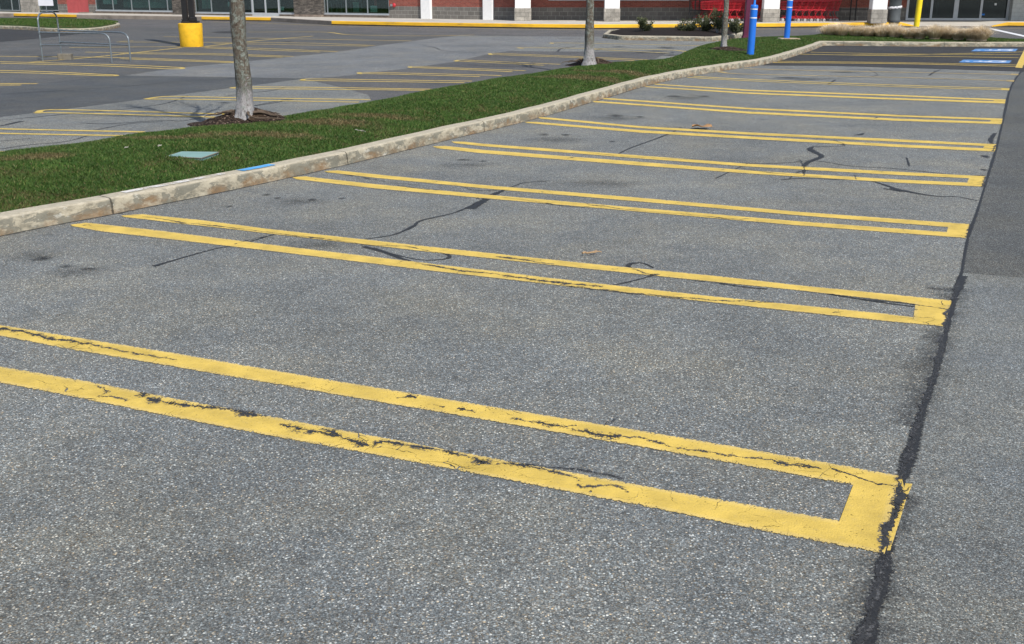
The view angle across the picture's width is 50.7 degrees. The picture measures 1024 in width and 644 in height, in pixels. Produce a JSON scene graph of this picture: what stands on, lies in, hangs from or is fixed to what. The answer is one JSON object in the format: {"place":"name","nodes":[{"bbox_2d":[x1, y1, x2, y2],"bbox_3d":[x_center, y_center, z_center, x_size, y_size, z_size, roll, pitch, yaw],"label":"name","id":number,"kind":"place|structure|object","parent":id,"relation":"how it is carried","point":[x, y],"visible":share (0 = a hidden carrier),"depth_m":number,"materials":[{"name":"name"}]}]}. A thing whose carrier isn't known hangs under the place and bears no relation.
{"place":"outdoors","nodes":[
{"label":"outdoors","id":0,"kind":"place"},
{"bbox_2d":[0,29,74,41],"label":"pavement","id":1,"kind":"structure","parent":0,"point":[10,35],"depth_m":42.41,"materials":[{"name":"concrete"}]},
{"bbox_2d":[0,18,117,26],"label":"island grass","id":2,"kind":"structure","parent":0,"point":[32,21],"depth_m":48.56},
{"bbox_2d":[0,27,457,87],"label":"lot pavement","id":3,"kind":"structure","parent":0,"point":[142,39],"depth_m":32.31,"materials":[{"name":"asphalt"}]},
{"bbox_2d":[0,70,118,75],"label":"stall marking","id":4,"kind":"object","parent":3,"relation":"on","point":[59,72],"visible":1,"depth_m":23.36,"materials":[{"name":"yellow paint"}]},
{"bbox_2d":[0,23,119,31],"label":"island kerb","id":5,"kind":"structure","parent":3,"relation":"on","point":[117,25],"depth_m":46.16,"materials":[{"name":"concrete"}]},
{"bbox_2d":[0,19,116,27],"bbox_3d":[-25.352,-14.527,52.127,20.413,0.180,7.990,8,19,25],"label":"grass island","id":6,"kind":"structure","parent":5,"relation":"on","point":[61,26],"depth_m":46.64,"materials":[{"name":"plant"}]},
{"bbox_2d":[57,53,72,59],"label":"concrete block","id":7,"kind":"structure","parent":3,"relation":"on","point":[64,56],"depth_m":27.75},
{"bbox_2d":[37,0,130,62],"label":"trolley bay","id":8,"kind":"object","parent":3,"relation":"on","point":[46,3],"visible":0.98,"depth_m":27.20,"materials":[{"name":"metal"}]},
{"bbox_2d":[0,61,184,68],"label":"stall marking","id":9,"kind":"object","parent":3,"relation":"on","point":[97,65],"visible":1,"depth_m":25.89,"materials":[{"name":"yellow paint"}]},
{"bbox_2d":[7,56,233,62],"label":"stall marking","id":10,"kind":"object","parent":3,"relation":"on","point":[138,59],"visible":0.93,"depth_m":27.84,"materials":[{"name":"yellow paint"}]},
{"bbox_2d":[36,36,308,61],"bbox_3d":[-9.803,-8.670,33.965,0.468,0.001,15.487,5,18,15],"label":"stall marking","id":11,"kind":"object","parent":3,"relation":"on","point":[165,49],"visible":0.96,"depth_m":31.75,"materials":[{"name":"yellow paint"}]},
{"bbox_2d":[106,52,274,56],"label":"stall marking","id":12,"kind":"object","parent":3,"relation":"on","point":[187,54],"visible":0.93,"depth_m":30.33,"materials":[{"name":"yellow paint"}]},
{"bbox_2d":[178,0,203,46],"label":"lamp post","id":13,"kind":"object","parent":3,"relation":"on","point":[190,28],"visible":1,"depth_m":33.55,"materials":[{"name":"yellow paint"}]},
{"bbox_2d":[307,51,665,100],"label":"parking lot","id":14,"kind":"structure","parent":0,"point":[535,58],"depth_m":23.94,"materials":[{"name":"asphalt"}]},
{"bbox_2d":[300,79,463,82],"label":"stall marking","id":15,"kind":"object","parent":14,"relation":"on","point":[383,81],"visible":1,"depth_m":21.62,"materials":[{"name":"yellow paint"}]},
{"bbox_2d":[358,72,501,76],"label":"stall marking","id":16,"kind":"object","parent":14,"relation":"on","point":[418,73],"visible":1,"depth_m":23.10,"materials":[{"name":"yellow paint"}]},
{"bbox_2d":[410,66,525,71],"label":"stall marking","id":17,"kind":"object","parent":14,"relation":"on","point":[466,68],"visible":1,"depth_m":24.79,"materials":[{"name":"yellow paint"}]},
{"bbox_2d":[488,53,646,60],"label":"stall marking","id":18,"kind":"object","parent":14,"relation":"on","point":[555,55],"visible":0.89,"depth_m":29.04,"materials":[{"name":"yellow paint"}]},
{"bbox_2d":[0,35,1018,643],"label":"ground","id":19,"kind":"structure","parent":0,"point":[124,525],"depth_m":5.27,"materials":[{"name":"asphalt"}]},
{"bbox_2d":[0,128,144,135],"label":"stall marking","id":20,"kind":"object","parent":19,"relation":"on","point":[66,130],"visible":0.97,"depth_m":14.02,"materials":[{"name":"yellow paint"}]},
{"bbox_2d":[33,109,216,116],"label":"stall marking","id":21,"kind":"object","parent":19,"relation":"on","point":[39,111],"visible":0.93,"depth_m":16.13,"materials":[{"name":"yellow paint"}]},
{"bbox_2d":[0,75,303,116],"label":"dark lane","id":22,"kind":"structure","parent":19,"relation":"on","point":[18,100],"depth_m":19.57,"materials":[{"name":"asphalt"}]},
{"bbox_2d":[0,0,388,17],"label":"shop building","id":23,"kind":"structure","parent":19,"relation":"on","point":[321,8],"depth_m":66.42,"materials":[{"name":"stone"}]},
{"bbox_2d":[67,0,88,12],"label":"double door","id":24,"kind":"structure","parent":23,"relation":"in","point":[73,6],"depth_m":68.56,"materials":[{"name":"metal"}]},
{"bbox_2d":[95,0,172,10],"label":"window","id":25,"kind":"structure","parent":23,"relation":"in","point":[95,0],"depth_m":66.20,"materials":[{"name":"glass"}]},
{"bbox_2d":[195,0,251,12],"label":"window","id":26,"kind":"structure","parent":23,"relation":"in","point":[195,0],"depth_m":63.24,"materials":[{"name":"glass"}]},
{"bbox_2d":[251,0,278,15],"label":"shop door","id":27,"kind":"structure","parent":23,"relation":"in","point":[253,14],"depth_m":61.35,"materials":[{"name":"white metal"}]},
{"bbox_2d":[324,0,388,13],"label":"window","id":28,"kind":"structure","parent":23,"relation":"in","point":[324,0],"depth_m":58.57,"materials":[{"name":"glass"}]},
{"bbox_2d":[144,96,370,101],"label":"stall marking","id":29,"kind":"object","parent":19,"relation":"on","point":[257,100],"visible":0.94,"depth_m":17.98,"materials":[{"name":"yellow paint"}]},
{"bbox_2d":[230,87,409,89],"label":"stall marking","id":30,"kind":"object","parent":19,"relation":"on","point":[334,89],"visible":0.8,"depth_m":19.92,"materials":[{"name":"yellow paint"}]},
{"bbox_2d":[136,36,609,77],"bbox_3d":[-2.028,-7.885,31.447,6.516,0.001,20.719,5,18,17],"label":"pale aisle","id":31,"kind":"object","parent":19,"relation":"on","point":[395,56],"visible":1,"depth_m":28.26,"materials":[{"name":"asphalt"}]},
{"bbox_2d":[2,54,799,235],"bbox_3d":[1.621,-3.793,18.268,0.599,0.001,27.550,9,19,26],"label":"gutter grit","id":32,"kind":"object","parent":19,"relation":"on","point":[325,169],"visible":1,"depth_m":10.81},
{"bbox_2d":[389,0,502,19],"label":"brick wing","id":33,"kind":"structure","parent":19,"relation":"on","point":[460,9],"depth_m":55.58,"materials":[{"name":"brick"}]},
{"bbox_2d":[0,326,911,553],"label":"stall marking","id":34,"kind":"object","parent":19,"relation":"on","point":[866,511],"visible":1,"depth_m":4.42,"materials":[{"name":"yellow paint"}]},
{"bbox_2d":[1,256,958,643],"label":"paint flaking","id":35,"kind":"object","parent":19,"relation":"on","point":[647,440],"visible":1,"depth_m":4.42,"materials":[{"name":"asphalt"}]},
{"bbox_2d":[0,112,995,643],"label":"paint cracks","id":36,"kind":"object","parent":19,"relation":"on","point":[890,524],"visible":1,"depth_m":4.54,"materials":[{"name":"asphalt"}]},
{"bbox_2d":[71,214,950,325],"bbox_3d":[-0.448,-0.436,7.461,6.474,0.001,0.672,8,19,23],"label":"stall marking","id":37,"kind":"object","parent":19,"relation":"on","point":[935,311],"visible":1,"depth_m":7.13,"materials":[{"name":"yellow paint"}]},
{"bbox_2d":[0,30,1021,643],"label":"crack seal","id":38,"kind":"object","parent":19,"relation":"on","point":[888,570],"visible":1,"depth_m":6.41,"materials":[{"name":"asphalt"}]},
{"bbox_2d":[0,41,1023,235],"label":"kerb","id":39,"kind":"structure","parent":19,"relation":"on","point":[24,219],"depth_m":11.27,"materials":[{"name":"concrete"}]},
{"bbox_2d":[121,173,223,192],"bbox_3d":[-2.976,-1.239,9.576,0.114,0.002,1.142,11,20,31],"label":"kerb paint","id":40,"kind":"object","parent":39,"relation":"on","point":[126,191],"visible":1,"depth_m":9.43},
{"bbox_2d":[0,33,1023,211],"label":"grass verge","id":41,"kind":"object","parent":19,"relation":"on","point":[499,96],"depth_m":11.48,"materials":[{"name":"plant"}]},
{"bbox_2d":[169,151,218,159],"bbox_3d":[-3.156,-1.608,10.661,0.399,0.098,0.404,3,17,9],"label":"utility box","id":42,"kind":"object","parent":41,"relation":"on","point":[197,155],"visible":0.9,"depth_m":10.62,"materials":[{"name":"plastic"}]},
{"bbox_2d":[187,107,284,125],"bbox_3d":[-3.323,-2.587,13.570,1.558,0.215,0.887,0,17,0],"label":"mulch mound","id":43,"kind":"object","parent":41,"relation":"on","point":[226,119],"visible":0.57,"depth_m":13.39,"materials":[{"name":"brown plant"}]},
{"bbox_2d":[204,0,283,119],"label":"tree","id":44,"kind":"object","parent":43,"relation":"on","point":[244,109],"visible":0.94,"depth_m":13.22,"materials":[{"name":"grey plant"}]},
{"bbox_2d":[566,57,610,65],"bbox_3d":[1.806,-5.722,23.716,1.293,0.190,0.906,0,17,0],"label":"mulch mound","id":45,"kind":"object","parent":41,"relation":"on","point":[580,63],"visible":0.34,"depth_m":23.56,"materials":[{"name":"brown plant"}]},
{"bbox_2d":[562,0,612,65],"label":"tree","id":46,"kind":"object","parent":45,"relation":"on","point":[588,58],"visible":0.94,"depth_m":22.93,"materials":[{"name":"grey plant"}]},
{"bbox_2d":[712,0,728,48],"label":"tree","id":47,"kind":"object","parent":41,"relation":"on","point":[725,25],"visible":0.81,"depth_m":28.03,"materials":[{"name":"grey plant"}]},
{"bbox_2d":[710,46,746,50],"bbox_3d":[5.601,-7.130,28.267,1.806,0.176,1.156,0,17,0],"label":"mulch mound","id":48,"kind":"object","parent":41,"relation":"on","point":[726,48],"visible":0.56,"depth_m":28.08,"materials":[{"name":"brown plant"}]},
{"bbox_2d":[747,0,757,54],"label":"bollard","id":49,"kind":"object","parent":41,"relation":"on","point":[752,27],"visible":0.95,"depth_m":26.79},
{"bbox_2d":[777,0,799,39],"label":"bollard","id":50,"kind":"object","parent":41,"relation":"on","point":[788,19],"visible":0.88,"depth_m":33.35,"materials":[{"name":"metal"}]},
{"bbox_2d":[817,23,839,34],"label":"ornamental grass","id":51,"kind":"object","parent":41,"relation":"on","point":[827,31],"depth_m":36.54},
{"bbox_2d":[825,21,853,35],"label":"ornamental grass","id":52,"kind":"object","parent":41,"relation":"on","point":[843,29],"depth_m":36.37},
{"bbox_2d":[849,24,871,35],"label":"ornamental grass","id":53,"kind":"object","parent":41,"relation":"on","point":[853,31],"depth_m":36.21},
{"bbox_2d":[857,26,876,35],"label":"ornamental grass","id":54,"kind":"object","parent":41,"relation":"on","point":[866,31],"depth_m":36.07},
{"bbox_2d":[870,22,890,36],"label":"ornamental grass","id":55,"kind":"object","parent":41,"relation":"on","point":[879,29],"depth_m":35.87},
{"bbox_2d":[883,22,903,36],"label":"ornamental grass","id":56,"kind":"object","parent":41,"relation":"on","point":[894,28],"depth_m":35.65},
{"bbox_2d":[896,26,920,37],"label":"ornamental grass","id":57,"kind":"object","parent":41,"relation":"on","point":[904,32],"depth_m":35.29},
{"bbox_2d":[941,25,961,38],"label":"ornamental grass","id":58,"kind":"object","parent":41,"relation":"on","point":[946,35],"depth_m":35.08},
{"bbox_2d":[944,27,965,39],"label":"ornamental grass","id":59,"kind":"object","parent":41,"relation":"on","point":[953,33],"depth_m":34.62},
{"bbox_2d":[971,24,998,40],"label":"ornamental grass","id":60,"kind":"object","parent":41,"relation":"on","point":[985,34],"depth_m":33.99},
{"bbox_2d":[293,170,968,237],"bbox_3d":[0.699,-1.079,9.531,6.194,0.001,0.717,8,19,25],"label":"stall marking","id":61,"kind":"object","parent":19,"relation":"on","point":[955,230],"visible":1,"depth_m":9.24,"materials":[{"name":"yellow paint"}]},
{"bbox_2d":[433,141,984,185],"bbox_3d":[1.816,-1.714,11.574,6.003,0.001,0.857,8,19,24],"label":"stall marking","id":62,"kind":"object","parent":19,"relation":"on","point":[972,181],"visible":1,"depth_m":11.29,"materials":[{"name":"yellow paint"}]},
{"bbox_2d":[526,117,995,150],"bbox_3d":[2.873,-2.412,13.820,6.114,0.001,0.977,9,19,26],"label":"stall marking","id":63,"kind":"object","parent":19,"relation":"on","point":[987,147],"visible":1,"depth_m":13.46,"materials":[{"name":"yellow paint"}]},
{"bbox_2d":[503,0,1023,22],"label":"brick store","id":64,"kind":"structure","parent":19,"relation":"on","point":[619,10],"depth_m":53.44,"materials":[{"name":"red brick"}]},
{"bbox_2d":[905,0,956,19],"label":"entrance door","id":65,"kind":"structure","parent":64,"relation":"in","point":[931,9],"depth_m":53.36,"materials":[{"name":"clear glass"}]},
{"bbox_2d":[955,0,1009,19],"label":"entrance door","id":66,"kind":"structure","parent":64,"relation":"in","point":[965,9],"depth_m":53.28,"materials":[{"name":"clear glass"}]},
{"bbox_2d":[593,98,1001,123],"bbox_3d":[4.009,-3.195,16.343,6.286,0.001,1.132,9,20,27],"label":"stall marking","id":67,"kind":"object","parent":19,"relation":"on","point":[995,121],"visible":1,"depth_m":15.88,"materials":[{"name":"yellow paint"}]},
{"bbox_2d":[645,84,1005,102],"bbox_3d":[5.238,-4.011,18.970,6.330,0.001,1.137,9,20,28],"label":"stall marking","id":68,"kind":"object","parent":19,"relation":"on","point":[1000,101],"visible":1,"depth_m":18.64,"materials":[{"name":"yellow paint"}]},
{"bbox_2d":[688,76,1009,89],"bbox_3d":[6.351,-4.654,21.040,6.136,0.001,0.720,9,19,27],"label":"stall marking","id":69,"kind":"object","parent":19,"relation":"on","point":[853,83],"visible":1,"depth_m":20.74,"materials":[{"name":"yellow paint"}]},
{"bbox_2d":[718,71,1013,81],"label":"stall marking","id":70,"kind":"object","parent":19,"relation":"on","point":[866,76],"visible":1,"depth_m":22.58,"materials":[{"name":"yellow paint"}]},
{"bbox_2d":[744,68,1017,74],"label":"stall marking","id":71,"kind":"object","parent":19,"relation":"on","point":[879,71],"visible":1,"depth_m":23.91,"materials":[{"name":"yellow paint"}]},
{"bbox_2d":[765,46,1023,71],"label":"new asphalt","id":72,"kind":"structure","parent":19,"relation":"on","point":[858,56],"depth_m":28.67,"materials":[{"name":"asphalt"}]},
{"bbox_2d":[773,61,1015,66],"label":"stall marking","id":73,"kind":"object","parent":72,"relation":"on","point":[890,63],"visible":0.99,"depth_m":26.40,"materials":[{"name":"yellow paint"}]},
{"bbox_2d":[811,52,1014,57],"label":"stall marking","id":74,"kind":"object","parent":72,"relation":"on","point":[934,56],"visible":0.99,"depth_m":29.89,"materials":[{"name":"yellow paint"}]},
{"bbox_2d":[960,60,1010,62],"bbox_3d":[11.888,-6.543,27.121,1.152,0.001,1.358,8,19,25],"label":"disabled symbol","id":75,"kind":"object","parent":72,"relation":"on","point":[987,61],"visible":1,"depth_m":27.10,"materials":[{"name":"blue paint"}]},
{"bbox_2d":[972,49,1016,50],"bbox_3d":[14.315,-8.064,32.017,1.171,0.001,2.005,8,19,25],"label":"disabled symbol","id":76,"kind":"object","parent":72,"relation":"on","point":[994,50],"visible":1,"depth_m":31.76,"materials":[{"name":"blue paint"}]},
{"bbox_2d":[874,273,1023,643],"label":"drive aisle","id":77,"kind":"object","parent":19,"relation":"on","point":[957,564],"visible":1,"depth_m":3.99,"materials":[{"name":"asphalt"}]},
{"bbox_2d":[963,72,1023,277],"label":"asphalt pavement patch","id":78,"kind":"object","parent":19,"relation":"on","point":[995,246],"visible":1,"depth_m":9.09,"materials":[{"name":"asphalt"}]},
{"bbox_2d":[0,17,1023,38],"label":"road","id":79,"kind":"structure","parent":0,"point":[765,32],"depth_m":47.33,"materials":[{"name":"asphalt"}]},
{"bbox_2d":[77,15,201,19],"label":"store kerb","id":80,"kind":"structure","parent":79,"relation":"on","point":[133,17],"depth_m":62.38,"materials":[{"name":"concrete"}]},
{"bbox_2d":[271,17,331,24],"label":"store kerb","id":81,"kind":"structure","parent":79,"relation":"on","point":[309,21],"depth_m":55.30,"materials":[{"name":"concrete"}]},
{"bbox_2d":[332,24,912,28],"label":"store kerb foot","id":82,"kind":"object","parent":79,"relation":"on","point":[553,27],"visible":0.52,"depth_m":49.40},
{"bbox_2d":[332,21,913,27],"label":"store kerb","id":83,"kind":"structure","parent":79,"relation":"on","point":[561,25],"depth_m":49.24,"materials":[{"name":"yellow paint"}]},
{"bbox_2d":[603,29,742,40],"bbox_3d":[6.224,-11.071,41.481,5.450,0.176,8.684,4,18,14],"label":"kerb","id":84,"kind":"object","parent":79,"relation":"on","point":[607,35],"visible":0.56,"depth_m":37.72,"materials":[{"name":"concrete"}]},
{"bbox_2d":[609,27,742,36],"bbox_3d":[6.243,-11.179,41.382,5.237,0.201,8.506,4,18,12],"label":"planting bed","id":85,"kind":"object","parent":84,"relation":"on","point":[668,31],"visible":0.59,"depth_m":39.04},
{"bbox_2d":[635,16,654,30],"bbox_3d":[4.842,-10.923,39.603,0.730,0.682,0.820,0,17,0],"label":"shrub","id":86,"kind":"object","parent":85,"relation":"on","point":[644,26],"visible":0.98,"depth_m":39.43,"materials":[{"name":"green plant"}]},
{"bbox_2d":[675,18,698,30],"bbox_3d":[6.487,-10.883,39.649,0.969,0.581,0.759,13,21,36],"label":"shrub","id":87,"kind":"object","parent":85,"relation":"on","point":[688,26],"visible":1,"depth_m":39.55,"materials":[{"name":"green plant"}]},
{"bbox_2d":[696,13,713,30],"bbox_3d":[7.101,-10.866,39.325,0.856,0.739,0.942,9,19,27],"label":"shrub","id":88,"kind":"object","parent":85,"relation":"on","point":[704,23],"visible":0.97,"depth_m":39.23,"materials":[{"name":"green plant"}]},
{"bbox_2d":[708,7,722,32],"bbox_3d":[7.469,-10.861,38.849,0.760,1.006,0.750,0,17,0],"label":"shrub","id":89,"kind":"object","parent":85,"relation":"on","point":[716,20],"visible":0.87,"depth_m":38.76,"materials":[{"name":"green plant"}]},
{"bbox_2d":[728,16,742,34],"bbox_3d":[7.957,-10.561,38.485,0.867,0.652,0.674,-14,22,-38],"label":"shrub","id":90,"kind":"object","parent":85,"relation":"on","point":[735,26],"visible":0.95,"depth_m":38.44,"materials":[{"name":"green plant"}]},
{"bbox_2d":[741,0,752,37],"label":"sign post","id":91,"kind":"object","parent":85,"relation":"on","point":[748,3],"visible":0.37,"depth_m":37.36,"materials":[{"name":"metal"}]},
{"bbox_2d":[914,0,922,26],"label":"bollard","id":92,"kind":"object","parent":79,"relation":"on","point":[918,13],"visible":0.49,"depth_m":44.79,"materials":[{"name":"metal"}]},
{"bbox_2d":[992,22,1023,26],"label":"store kerb","id":93,"kind":"structure","parent":79,"relation":"on","point":[1013,24],"depth_m":50.49,"materials":[{"name":"yellow paint"}]},
{"bbox_2d":[0,11,1023,25],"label":"sidewalk","id":94,"kind":"structure","parent":0,"point":[961,22],"depth_m":52.67,"materials":[{"name":"concrete"}]},
{"bbox_2d":[14,13,76,16],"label":"store kerb","id":95,"kind":"structure","parent":94,"relation":"on","point":[49,15],"depth_m":65.54,"materials":[{"name":"yellow paint"}]},
{"bbox_2d":[201,17,270,19],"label":"store kerb","id":96,"kind":"structure","parent":94,"relation":"on","point":[247,18],"depth_m":58.86,"materials":[{"name":"yellow paint"}]},
{"bbox_2d":[700,0,721,17],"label":"shopping cart","id":97,"kind":"object","parent":94,"relation":"on","point":[701,3],"visible":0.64,"depth_m":51.99,"materials":[{"name":"red plastic"}]},
{"bbox_2d":[689,0,742,20],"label":"cart rail","id":98,"kind":"object","parent":94,"relation":"on","point":[695,10],"visible":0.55,"depth_m":52.36,"materials":[{"name":"red metal"}]},
{"bbox_2d":[721,0,742,19],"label":"shopping cart","id":99,"kind":"object","parent":94,"relation":"on","point":[739,7],"visible":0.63,"depth_m":52.01,"materials":[{"name":"red plastic"}]},
{"bbox_2d":[780,0,801,20],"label":"shopping cart","id":100,"kind":"object","parent":94,"relation":"on","point":[782,18],"visible":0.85,"depth_m":52.05,"materials":[{"name":"red plastic"}]},
{"bbox_2d":[786,0,808,20],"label":"shopping cart","id":101,"kind":"object","parent":94,"relation":"on","point":[803,18],"visible":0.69,"depth_m":52.01,"materials":[{"name":"red plastic"}]},
{"bbox_2d":[792,0,814,20],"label":"shopping cart","id":102,"kind":"object","parent":94,"relation":"on","point":[795,19],"visible":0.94,"depth_m":52.01,"materials":[{"name":"red plastic"}]},
{"bbox_2d":[799,0,821,20],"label":"shopping cart","id":103,"kind":"object","parent":94,"relation":"on","point":[813,10],"visible":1,"depth_m":52.05,"materials":[{"name":"red plastic"}]},
{"bbox_2d":[805,0,827,20],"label":"shopping cart","id":104,"kind":"object","parent":94,"relation":"on","point":[808,19],"visible":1,"depth_m":52.04,"materials":[{"name":"red plastic"}]},
{"bbox_2d":[812,0,834,20],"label":"shopping cart","id":105,"kind":"object","parent":94,"relation":"on","point":[833,2],"visible":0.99,"depth_m":52.04,"materials":[{"name":"red plastic"}]},
{"bbox_2d":[818,0,841,20],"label":"shopping cart","id":106,"kind":"object","parent":94,"relation":"on","point":[832,16],"visible":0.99,"depth_m":52.09,"materials":[{"name":"red plastic"}]},
{"bbox_2d":[815,0,867,20],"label":"cart rail","id":107,"kind":"object","parent":94,"relation":"on","point":[855,9],"visible":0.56,"depth_m":52.68,"materials":[{"name":"red metal"}]},
{"bbox_2d":[887,0,901,22],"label":"litter bin","id":108,"kind":"object","parent":94,"relation":"on","point":[894,10],"visible":0.99,"depth_m":50.06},
{"bbox_2d":[907,26,928,38],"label":"ornamental grass","id":109,"kind":"object","parent":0,"point":[923,35],"depth_m":35.19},
{"bbox_2d":[917,22,949,39],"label":"ornamental grass","id":110,"kind":"object","parent":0,"point":[935,31],"depth_m":34.85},
{"bbox_2d":[956,26,988,40],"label":"ornamental grass","id":111,"kind":"object","parent":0,"point":[969,35],"depth_m":34.16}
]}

